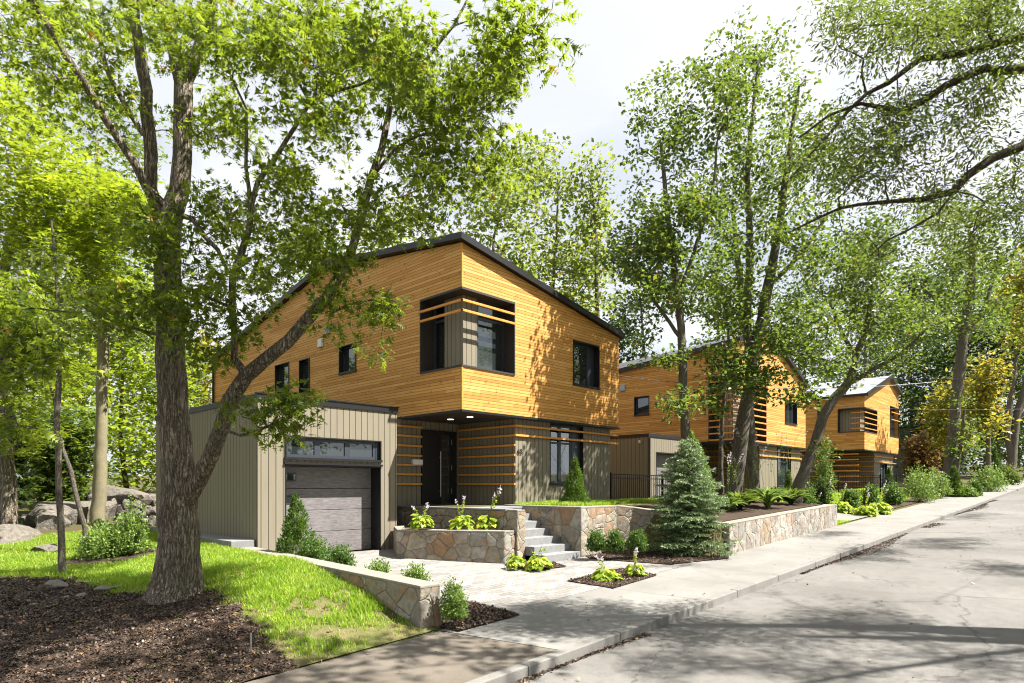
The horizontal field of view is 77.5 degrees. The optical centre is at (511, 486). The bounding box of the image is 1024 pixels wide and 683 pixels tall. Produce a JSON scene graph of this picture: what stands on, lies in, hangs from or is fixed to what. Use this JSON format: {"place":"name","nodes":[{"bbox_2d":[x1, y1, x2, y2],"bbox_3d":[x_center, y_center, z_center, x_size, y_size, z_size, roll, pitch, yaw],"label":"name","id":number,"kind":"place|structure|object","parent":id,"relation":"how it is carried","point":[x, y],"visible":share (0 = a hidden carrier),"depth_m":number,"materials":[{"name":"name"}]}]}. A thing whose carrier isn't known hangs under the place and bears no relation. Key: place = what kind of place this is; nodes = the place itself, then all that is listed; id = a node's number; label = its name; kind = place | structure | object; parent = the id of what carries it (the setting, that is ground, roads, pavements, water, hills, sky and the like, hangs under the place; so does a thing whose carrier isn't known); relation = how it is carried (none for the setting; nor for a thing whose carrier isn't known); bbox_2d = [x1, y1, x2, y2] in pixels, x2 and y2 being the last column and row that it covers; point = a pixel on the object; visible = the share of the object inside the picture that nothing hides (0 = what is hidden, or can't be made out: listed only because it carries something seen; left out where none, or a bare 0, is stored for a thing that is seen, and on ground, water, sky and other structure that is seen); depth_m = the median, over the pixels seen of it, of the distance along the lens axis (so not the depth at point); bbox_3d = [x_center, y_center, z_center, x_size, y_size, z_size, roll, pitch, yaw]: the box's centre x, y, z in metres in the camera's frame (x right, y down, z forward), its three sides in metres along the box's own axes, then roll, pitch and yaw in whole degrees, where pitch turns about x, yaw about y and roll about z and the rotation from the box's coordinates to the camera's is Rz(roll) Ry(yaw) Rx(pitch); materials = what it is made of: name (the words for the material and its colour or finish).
{"place":"outdoors","nodes":[
{"label":"outdoors","id":0,"kind":"place"},
{"bbox_2d":[0,576,298,682],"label":"mulch slope","id":1,"kind":"structure","parent":0,"point":[240,643],"depth_m":8.48,"materials":[{"name":"brown wood"}]},
{"bbox_2d":[0,589,267,682],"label":"fallen leaves","id":2,"kind":"object","parent":1,"relation":"on","point":[81,653],"visible":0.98,"depth_m":8.57,"materials":[{"name":"brown plant"}]},
{"bbox_2d":[0,576,296,682],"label":"mulch chips","id":3,"kind":"object","parent":1,"relation":"on","point":[75,657],"visible":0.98,"depth_m":8.55,"materials":[{"name":"brown wood"}]},
{"bbox_2d":[0,0,546,605],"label":"oak tree","id":4,"kind":"object","parent":1,"relation":"on","point":[184,476],"visible":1,"depth_m":9.54,"materials":[{"name":"green plant"}]},
{"bbox_2d":[146,526,254,546],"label":"side terrace","id":5,"kind":"structure","parent":0,"point":[228,541],"depth_m":14.69,"materials":[{"name":"grey concrete"}]},
{"bbox_2d":[0,527,435,682],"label":"lawn grass","id":6,"kind":"structure","parent":0,"point":[216,559],"depth_m":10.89,"materials":[{"name":"green plant"}]},
{"bbox_2d":[0,524,42,544],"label":"boulder","id":7,"kind":"object","parent":6,"relation":"on","point":[14,533],"visible":0.43,"depth_m":15.98,"materials":[{"name":"grey stone"}]},
{"bbox_2d":[0,220,113,573],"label":"slim tree","id":8,"kind":"object","parent":6,"relation":"on","point":[57,263],"visible":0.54,"depth_m":11.96,"materials":[{"name":"green plant"}]},
{"bbox_2d":[27,363,88,538],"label":"slim tree","id":9,"kind":"object","parent":6,"relation":"on","point":[73,483],"visible":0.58,"depth_m":14.46,"materials":[{"name":"green plant"}]},
{"bbox_2d":[0,67,168,524],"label":"maple tree","id":10,"kind":"object","parent":6,"relation":"on","point":[76,225],"visible":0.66,"depth_m":14.85,"materials":[{"name":"green plant"}]},
{"bbox_2d":[69,515,148,560],"bbox_3d":[-8.713,1.113,13.837,1.498,0.956,1.490,0,0,44],"label":"leafy shrub","id":11,"kind":"object","parent":6,"relation":"on","point":[98,542],"visible":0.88,"depth_m":13.53,"materials":[{"name":"green plant"}]},
{"bbox_2d":[66,547,156,564],"bbox_3d":[-8.451,1.494,13.671,2.160,0.289,2.560,0,0,44],"label":"mulch ring","id":12,"kind":"object","parent":6,"relation":"on","point":[75,561],"visible":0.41,"depth_m":13.45,"materials":[{"name":"brown wood"}]},
{"bbox_2d":[112,494,156,555],"bbox_3d":[-8.242,0.858,13.890,0.777,1.374,0.817,0,0,-3],"label":"leafy shrub","id":13,"kind":"object","parent":6,"relation":"on","point":[134,519],"visible":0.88,"depth_m":13.81,"materials":[{"name":"green plant"}]},
{"bbox_2d":[245,631,555,682],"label":"asphalt path","id":14,"kind":"structure","parent":0,"point":[454,657],"depth_m":8.04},
{"bbox_2d":[0,0,1023,476],"label":"sky","id":15,"kind":"structure","parent":0,"point":[626,39],"materials":[{"name":"white"}]},
{"bbox_2d":[322,549,703,624],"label":"driveway","id":16,"kind":"structure","parent":0,"point":[498,585],"depth_m":13.79,"materials":[{"name":"grey concrete"}]},
{"bbox_2d":[296,532,330,560],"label":"boxwood shrub","id":17,"kind":"object","parent":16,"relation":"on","point":[316,547],"visible":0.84,"depth_m":13.06,"materials":[{"name":"green plant"}]},
{"bbox_2d":[324,542,357,566],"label":"boxwood shrub","id":18,"kind":"object","parent":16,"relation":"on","point":[340,555],"visible":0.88,"depth_m":12.68,"materials":[{"name":"green plant"}]},
{"bbox_2d":[440,600,519,630],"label":"bark chips","id":19,"kind":"object","parent":16,"relation":"on","point":[474,620],"visible":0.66,"depth_m":10.14,"materials":[{"name":"brown wood"}]},
{"bbox_2d":[437,575,470,620],"bbox_3d":[-0.848,1.672,9.544,0.534,0.685,0.529,0,0,-33],"label":"boxwood shrub","id":20,"kind":"object","parent":19,"relation":"on","point":[451,608],"visible":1,"depth_m":9.47,"materials":[{"name":"green plant"}]},
{"bbox_2d":[516,508,579,561],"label":"stone steps","id":21,"kind":"structure","parent":16,"relation":"on","point":[537,537],"depth_m":16.21,"materials":[{"name":"grey stone"}]},
{"bbox_2d":[587,549,728,563],"bbox_3d":[3.964,1.757,16.934,3.647,0.141,3.597,0,0,33],"label":"mulch bed","id":22,"kind":"object","parent":16,"relation":"on","point":[645,557],"visible":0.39,"depth_m":15.98,"materials":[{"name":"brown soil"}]},
{"bbox_2d":[633,437,742,556],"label":"spruce tree","id":23,"kind":"object","parent":22,"relation":"on","point":[698,503],"visible":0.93,"depth_m":16.36,"materials":[{"name":"green plant"}]},
{"bbox_2d":[2,465,1023,682],"bbox_3d":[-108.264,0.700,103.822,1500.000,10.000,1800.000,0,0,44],"label":"ground","id":24,"kind":"structure","parent":0,"point":[650,528],"depth_m":17.25,"materials":[{"name":"green plant"}]},
{"bbox_2d":[13,412,53,525],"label":"woodland tree","id":25,"kind":"object","parent":24,"relation":"on","point":[21,473],"visible":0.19,"depth_m":19.29,"materials":[{"name":"green plant"}]},
{"bbox_2d":[0,264,91,454],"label":"young oak tree","id":26,"kind":"object","parent":24,"relation":"on","point":[26,338],"visible":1,"depth_m":7.03,"materials":[{"name":"green plant"}]},
{"bbox_2d":[34,512,70,529],"bbox_3d":[-13.731,1.219,19.027,0.935,0.882,0.833,0,0,-8],"label":"boulder","id":27,"kind":"object","parent":24,"relation":"on","point":[45,520],"visible":0.54,"depth_m":18.75,"materials":[{"name":"grey stone"}]},
{"bbox_2d":[9,316,111,505],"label":"woodland tree","id":28,"kind":"object","parent":24,"relation":"on","point":[92,378],"visible":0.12,"depth_m":27.36,"materials":[{"name":"green plant"}]},
{"bbox_2d":[15,398,117,510],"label":"woodland tree","id":29,"kind":"object","parent":24,"relation":"on","point":[46,467],"visible":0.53,"depth_m":23.78,"materials":[{"name":"green plant"}]},
{"bbox_2d":[27,501,117,524],"bbox_3d":[-14.209,1.206,20.802,2.515,1.436,2.659,0,0,44],"label":"boulder","id":30,"kind":"object","parent":24,"relation":"on","point":[70,512],"visible":0.34,"depth_m":19.98,"materials":[{"name":"grey stone"}]},
{"bbox_2d":[14,222,147,490],"bbox_3d":[-25.187,-6.921,36.017,8.753,17.506,7.575,0,0,1],"label":"woodland tree","id":31,"kind":"object","parent":24,"relation":"on","point":[88,383],"visible":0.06,"depth_m":36.19,"materials":[{"name":"green plant"}]},
{"bbox_2d":[34,88,172,524],"bbox_3d":[-12.695,-5.731,20.009,6.911,14.647,4.051,0,0,44],"label":"slim tree","id":32,"kind":"object","parent":24,"relation":"on","point":[99,490],"visible":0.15,"depth_m":19.86,"materials":[{"name":"green plant"}]},
{"bbox_2d":[85,485,147,502],"bbox_3d":[-14.811,0.601,24.054,3.176,1.379,1.895,0,0,9],"label":"boulder","id":33,"kind":"object","parent":24,"relation":"on","point":[120,494],"visible":0.28,"depth_m":23.16,"materials":[{"name":"grey stone"}]},
{"bbox_2d":[111,494,155,525],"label":"rock wall","id":34,"kind":"structure","parent":24,"relation":"on","point":[149,500],"depth_m":22.91,"materials":[{"name":"grey stone"}]},
{"bbox_2d":[56,259,211,493],"bbox_3d":[-17.546,-4.754,29.973,6.393,13.187,7.531,0,0,44],"label":"woodland tree","id":35,"kind":"object","parent":24,"relation":"on","point":[119,428],"visible":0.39,"depth_m":29.70,"materials":[{"name":"green plant"}]},
{"bbox_2d":[90,272,211,483],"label":"woodland tree","id":36,"kind":"object","parent":24,"relation":"on","point":[137,401],"visible":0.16,"depth_m":38.83,"materials":[{"name":"green plant"}]},
{"bbox_2d":[185,329,226,407],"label":"woodland tree","id":37,"kind":"object","parent":24,"relation":"on","point":[205,384],"visible":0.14,"depth_m":43.21,"materials":[{"name":"green plant"}]},
{"bbox_2d":[272,492,316,557],"bbox_3d":[-4.515,0.877,13.402,1.090,1.575,1.123,0,0,44],"label":"conical shrub","id":38,"kind":"object","parent":24,"relation":"on","point":[288,538],"visible":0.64,"depth_m":13.25,"materials":[{"name":"green plant"}]},
{"bbox_2d":[260,199,366,306],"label":"background tree","id":39,"kind":"object","parent":24,"relation":"on","point":[301,277],"visible":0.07,"depth_m":39.65,"materials":[{"name":"green plant"}]},
{"bbox_2d":[240,547,440,627],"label":"retaining wall","id":40,"kind":"structure","parent":24,"relation":"on","point":[415,601],"depth_m":9.85,"materials":[{"name":"stone"}]},
{"bbox_2d":[340,192,431,252],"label":"background tree","id":41,"kind":"object","parent":24,"relation":"on","point":[405,223],"visible":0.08,"depth_m":40.55,"materials":[{"name":"green plant"}]},
{"bbox_2d":[155,231,624,553],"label":"wood clad house","id":42,"kind":"structure","parent":24,"relation":"on","point":[502,372],"depth_m":18.55,"materials":[{"name":"orange wood"}]},
{"bbox_2d":[284,462,382,553],"bbox_3d":[-4.575,0.565,16.150,0.520,2.270,2.753,0,0,44],"label":"garage door","id":43,"kind":"structure","parent":42,"relation":"in","point":[318,502],"depth_m":16.55,"materials":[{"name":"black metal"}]},
{"bbox_2d":[284,435,382,462],"bbox_3d":[-4.459,-0.915,16.040,0.200,0.570,2.733,0,0,44],"label":"window","id":44,"kind":"structure","parent":42,"relation":"in","point":[319,448],"depth_m":16.04,"materials":[{"name":"grey glass"}]},
{"bbox_2d":[338,342,356,374],"bbox_3d":[-5.279,-4.129,20.760,1.049,0.929,0.260,0,0,44],"label":"window","id":45,"kind":"structure","parent":42,"relation":"in","point":[347,360],"depth_m":20.96,"materials":[{"name":"black glass"}]},
{"bbox_2d":[421,429,455,504],"bbox_3d":[-2.293,-0.575,19.827,0.184,2.290,1.375,0,0,44],"label":"front door","id":46,"kind":"structure","parent":42,"relation":"in","point":[438,449],"depth_m":19.79,"materials":[{"name":"black wood"}]},
{"bbox_2d":[420,286,514,375],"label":"corner window","id":47,"kind":"structure","parent":42,"relation":"in","point":[460,326],"depth_m":18.02,"materials":[{"name":"black glass"}]},
{"bbox_2d":[549,423,583,484],"bbox_3d":[1.698,-0.999,20.463,0.245,1.931,1.730,0,0,44],"label":"window","id":48,"kind":"structure","parent":42,"relation":"in","point":[562,452],"depth_m":20.53,"materials":[{"name":"grey glass"}]},
{"bbox_2d":[573,340,600,389],"bbox_3d":[2.333,-3.930,20.839,0.340,1.445,1.438,0,0,44],"label":"window","id":49,"kind":"structure","parent":42,"relation":"in","point":[586,357],"depth_m":21.11,"materials":[{"name":"black glass"}]},
{"bbox_2d":[314,0,588,128],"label":"oak tree","id":50,"kind":"object","parent":24,"relation":"on","point":[522,30],"visible":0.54,"depth_m":9.79,"materials":[{"name":"green plant"}]},
{"bbox_2d":[397,507,506,529],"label":"porch wall","id":51,"kind":"structure","parent":24,"relation":"on","point":[440,518],"depth_m":17.15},
{"bbox_2d":[393,526,514,563],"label":"planter wall","id":52,"kind":"structure","parent":24,"relation":"on","point":[483,546],"depth_m":15.59,"materials":[{"name":"stone"}]},
{"bbox_2d":[423,147,565,288],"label":"background tree","id":53,"kind":"object","parent":24,"relation":"on","point":[495,216],"visible":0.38,"depth_m":33.76,"materials":[{"name":"green plant"}]},
{"bbox_2d":[506,509,525,560],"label":"stone pillar","id":54,"kind":"structure","parent":24,"relation":"on","point":[516,520],"depth_m":15.63,"materials":[{"name":"stone"}]},
{"bbox_2d":[504,504,588,556],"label":"step wall","id":55,"kind":"structure","parent":24,"relation":"on","point":[568,524],"depth_m":16.64,"materials":[{"name":"stone"}]},
{"bbox_2d":[469,123,641,319],"bbox_3d":[2.760,-10.378,38.410,8.801,22.353,9.021,0,0,44],"label":"background tree","id":56,"kind":"object","parent":24,"relation":"on","point":[539,173],"visible":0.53,"depth_m":37.37,"materials":[{"name":"green plant"}]},
{"bbox_2d":[552,138,627,319],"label":"background tree","id":57,"kind":"object","parent":24,"relation":"on","point":[596,241],"visible":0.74,"depth_m":35.97,"materials":[{"name":"green plant"}]},
{"bbox_2d":[586,505,696,554],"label":"retaining wall","id":58,"kind":"structure","parent":24,"relation":"on","point":[625,519],"depth_m":17.48,"materials":[{"name":"stone"}]},
{"bbox_2d":[601,207,698,363],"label":"background tree","id":59,"kind":"object","parent":24,"relation":"on","point":[623,321],"visible":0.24,"depth_m":45.00,"materials":[{"name":"green plant"}]},
{"bbox_2d":[610,328,808,497],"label":"wood clad house","id":60,"kind":"structure","parent":24,"relation":"on","point":[646,439],"depth_m":31.48,"materials":[{"name":"orange wood"}]},
{"bbox_2d":[708,374,766,443],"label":"corner window","id":61,"kind":"structure","parent":60,"relation":"in","point":[760,414],"depth_m":29.99,"materials":[{"name":"orange"}]},
{"bbox_2d":[663,237,781,344],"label":"background tree","id":62,"kind":"object","parent":24,"relation":"on","point":[699,258],"visible":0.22,"depth_m":46.87,"materials":[{"name":"green plant"}]},
{"bbox_2d":[636,501,819,521],"bbox_3d":[7.466,0.934,22.559,4.950,0.848,11.100,0,0,44],"label":"mulch bed","id":63,"kind":"object","parent":24,"relation":"on","point":[755,508],"visible":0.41,"depth_m":20.06,"materials":[{"name":"brown soil"}]},
{"bbox_2d":[583,56,763,445],"bbox_3d":[5.253,-6.855,20.111,6.155,15.324,4.379,0,0,-6],"label":"street tree","id":64,"kind":"object","parent":63,"relation":"on","point":[661,227],"visible":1,"depth_m":19.67,"materials":[{"name":"green plant"}]},
{"bbox_2d":[702,306,753,494],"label":"street tree","id":65,"kind":"object","parent":63,"relation":"on","point":[720,471],"visible":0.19,"depth_m":22.54,"materials":[{"name":"green plant"}]},
{"bbox_2d":[686,127,815,500],"bbox_3d":[9.005,-6.354,23.888,4.182,14.069,5.951,0,0,44],"label":"street tree","id":66,"kind":"object","parent":63,"relation":"on","point":[751,442],"visible":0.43,"depth_m":23.81,"materials":[{"name":"green plant"}]},
{"bbox_2d":[731,422,794,507],"bbox_3d":[8.420,-0.711,21.003,1.906,2.929,1.850,0,0,-28],"label":"garden plant","id":67,"kind":"object","parent":63,"relation":"on","point":[770,495],"visible":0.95,"depth_m":20.83,"materials":[{"name":"green plant"}]},
{"bbox_2d":[674,5,876,494],"bbox_3d":[8.807,-7.680,21.344,7.176,17.289,4.978,0,0,-8],"label":"street tree","id":68,"kind":"object","parent":63,"relation":"on","point":[755,375],"visible":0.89,"depth_m":20.67,"materials":[{"name":"green plant"}]},
{"bbox_2d":[779,206,962,503],"bbox_3d":[13.112,-4.817,23.619,6.670,11.450,4.394,0,0,-2],"label":"street tree","id":69,"kind":"object","parent":63,"relation":"on","point":[815,444],"visible":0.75,"depth_m":23.61,"materials":[{"name":"green plant"}]},
{"bbox_2d":[465,486,1023,682],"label":"curb","id":70,"kind":"structure","parent":24,"relation":"on","point":[514,673],"depth_m":10.42,"materials":[{"name":"concrete"}]},
{"bbox_2d":[717,504,836,552],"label":"retaining wall","id":71,"kind":"structure","parent":24,"relation":"on","point":[754,531],"depth_m":18.77,"materials":[{"name":"stone"}]},
{"bbox_2d":[767,248,847,383],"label":"background tree","id":72,"kind":"object","parent":24,"relation":"on","point":[796,294],"visible":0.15,"depth_m":59.29,"materials":[{"name":"green plant"}]},
{"bbox_2d":[800,375,902,488],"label":"wood clad house","id":73,"kind":"structure","parent":24,"relation":"on","point":[867,439],"depth_m":45.56,"materials":[{"name":"orange wood"}]},
{"bbox_2d":[838,407,877,433],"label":"corner window","id":74,"kind":"structure","parent":73,"relation":"in","point":[859,419],"depth_m":44.13,"materials":[{"name":"beige"}]},
{"bbox_2d":[822,206,917,424],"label":"background tree","id":75,"kind":"object","parent":24,"relation":"on","point":[881,219],"visible":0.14,"depth_m":93.09,"materials":[{"name":"green plant"}]},
{"bbox_2d":[831,218,923,442],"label":"background tree","id":76,"kind":"object","parent":24,"relation":"on","point":[879,360],"visible":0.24,"depth_m":66.00,"materials":[{"name":"green plant"}]},
{"bbox_2d":[761,0,1023,281],"bbox_3d":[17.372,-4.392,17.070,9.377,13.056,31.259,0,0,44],"label":"locust tree","id":77,"kind":"object","parent":24,"relation":"on","point":[943,18],"visible":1,"depth_m":9.22,"materials":[{"name":"green plant"}]},
{"bbox_2d":[849,495,942,514],"bbox_3d":[24.990,0.545,37.690,1.100,1.246,31.000,0,0,44],"label":"mulch bed","id":78,"kind":"object","parent":24,"relation":"on","point":[906,502],"visible":0.12,"depth_m":31.77,"materials":[{"name":"brown soil"}]},
{"bbox_2d":[880,481,907,504],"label":"garden shrub","id":79,"kind":"object","parent":78,"relation":"on","point":[895,495],"visible":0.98,"depth_m":30.82,"materials":[{"name":"green plant"}]},
{"bbox_2d":[902,461,943,501],"bbox_3d":[21.122,-0.236,33.001,2.070,2.154,1.870,0,0,25],"label":"garden shrub","id":80,"kind":"object","parent":78,"relation":"on","point":[914,487],"visible":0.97,"depth_m":32.78,"materials":[{"name":"green plant"}]},
{"bbox_2d":[894,429,944,480],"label":"background tree","id":81,"kind":"object","parent":24,"relation":"on","point":[914,455],"visible":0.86,"depth_m":59.59,"materials":[{"name":"orange plant"}]},
{"bbox_2d":[875,263,981,475],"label":"background tree","id":82,"kind":"object","parent":24,"relation":"on","point":[941,361],"visible":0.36,"depth_m":68.60,"materials":[{"name":"green plant"}]},
{"bbox_2d":[875,286,1004,466],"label":"background tree","id":83,"kind":"object","parent":24,"relation":"on","point":[929,372],"visible":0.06,"depth_m":89.61,"materials":[{"name":"green plant"}]},
{"bbox_2d":[912,368,979,463],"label":"background tree","id":84,"kind":"object","parent":24,"relation":"on","point":[940,413],"visible":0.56,"depth_m":56.21,"materials":[{"name":"green plant"}]},
{"bbox_2d":[875,188,1023,489],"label":"street tree","id":85,"kind":"object","parent":24,"relation":"on","point":[964,331],"visible":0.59,"depth_m":37.70,"materials":[{"name":"green plant"}]},
{"bbox_2d":[912,203,1005,474],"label":"background tree","id":86,"kind":"object","parent":24,"relation":"on","point":[946,336],"visible":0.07,"depth_m":73.37,"materials":[{"name":"green plant"}]},
{"bbox_2d":[933,274,1023,476],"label":"background tree","id":87,"kind":"object","parent":24,"relation":"on","point":[981,346],"visible":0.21,"depth_m":65.69,"materials":[{"name":"green plant"}]},
{"bbox_2d":[945,348,1022,477],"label":"background tree","id":88,"kind":"object","parent":24,"relation":"on","point":[987,412],"visible":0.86,"depth_m":47.52,"materials":[{"name":"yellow plant"}]},
{"bbox_2d":[951,252,1023,472],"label":"street tree","id":89,"kind":"object","parent":24,"relation":"on","point":[1011,445],"visible":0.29,"depth_m":51.82,"materials":[{"name":"green plant"}]},
{"bbox_2d":[972,463,1013,491],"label":"garden shrub","id":90,"kind":"object","parent":24,"relation":"on","point":[989,482],"visible":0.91,"depth_m":41.72,"materials":[{"name":"green plant"}]},
{"bbox_2d":[964,201,1023,478],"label":"background tree","id":91,"kind":"object","parent":24,"relation":"on","point":[1018,387],"visible":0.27,"depth_m":61.76,"materials":[{"name":"green plant"}]},
{"bbox_2d":[989,248,1023,357],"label":"background tree","id":92,"kind":"object","parent":24,"relation":"on","point":[1019,284],"visible":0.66,"depth_m":44.43,"materials":[{"name":"green plant"}]},
{"bbox_2d":[615,503,663,505],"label":"lawn soil","id":93,"kind":"structure","parent":0,"point":[627,504],"depth_m":19.38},
{"bbox_2d":[559,457,590,503],"bbox_3d":[1.776,-0.075,18.191,1.076,1.594,1.035,0,0,44],"label":"conical shrub","id":94,"kind":"object","parent":93,"relation":"on","point":[574,488],"visible":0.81,"depth_m":18.06,"materials":[{"name":"green plant"}]},
{"bbox_2d":[513,497,665,505],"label":"lawn grass","id":95,"kind":"structure","parent":93,"relation":"on","point":[597,502],"depth_m":18.70,"materials":[{"name":"green plant"}]},
{"bbox_2d":[610,472,665,499],"bbox_3d":[5.670,0.100,23.970,5.674,1.160,0.070,0,0,-38],"label":"metal fence","id":96,"kind":"object","parent":93,"relation":"on","point":[625,478],"visible":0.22,"depth_m":23.04,"materials":[{"name":"black metal"}]},
{"bbox_2d":[440,477,1023,649],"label":"pavement","id":97,"kind":"structure","parent":0,"point":[559,624],"depth_m":12.52,"materials":[{"name":"concrete"}]},
{"bbox_2d":[939,385,987,476],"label":"street tree","id":98,"kind":"object","parent":97,"relation":"on","point":[963,425],"visible":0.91,"depth_m":37.90,"materials":[{"name":"green plant"}]},
{"bbox_2d":[523,489,1023,682],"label":"road","id":99,"kind":"structure","parent":0,"point":[848,635],"depth_m":9.96,"materials":[{"name":"grey asphalt"}]},
{"bbox_2d":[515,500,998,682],"bbox_3d":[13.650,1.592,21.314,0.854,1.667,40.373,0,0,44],"label":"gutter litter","id":100,"kind":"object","parent":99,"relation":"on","point":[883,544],"visible":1,"depth_m":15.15,"materials":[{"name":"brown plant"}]},
{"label":"lawn soil","id":101,"kind":"structure","parent":0,"visible":0},
{"bbox_2d":[811,433,838,487],"bbox_3d":[17.633,-1.306,36.013,1.415,3.523,1.421,0,0,14],"label":"garden shrub","id":102,"kind":"object","parent":101,"relation":"on","point":[824,469],"visible":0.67,"depth_m":35.84,"materials":[{"name":"green plant"}]},
{"bbox_2d":[809,473,932,493],"bbox_3d":[22.127,-0.140,37.780,12.975,1.440,2.021,0,0,-27],"label":"metal fence","id":103,"kind":"object","parent":101,"relation":"on","point":[894,478],"visible":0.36,"depth_m":35.96,"materials":[{"name":"black metal"}]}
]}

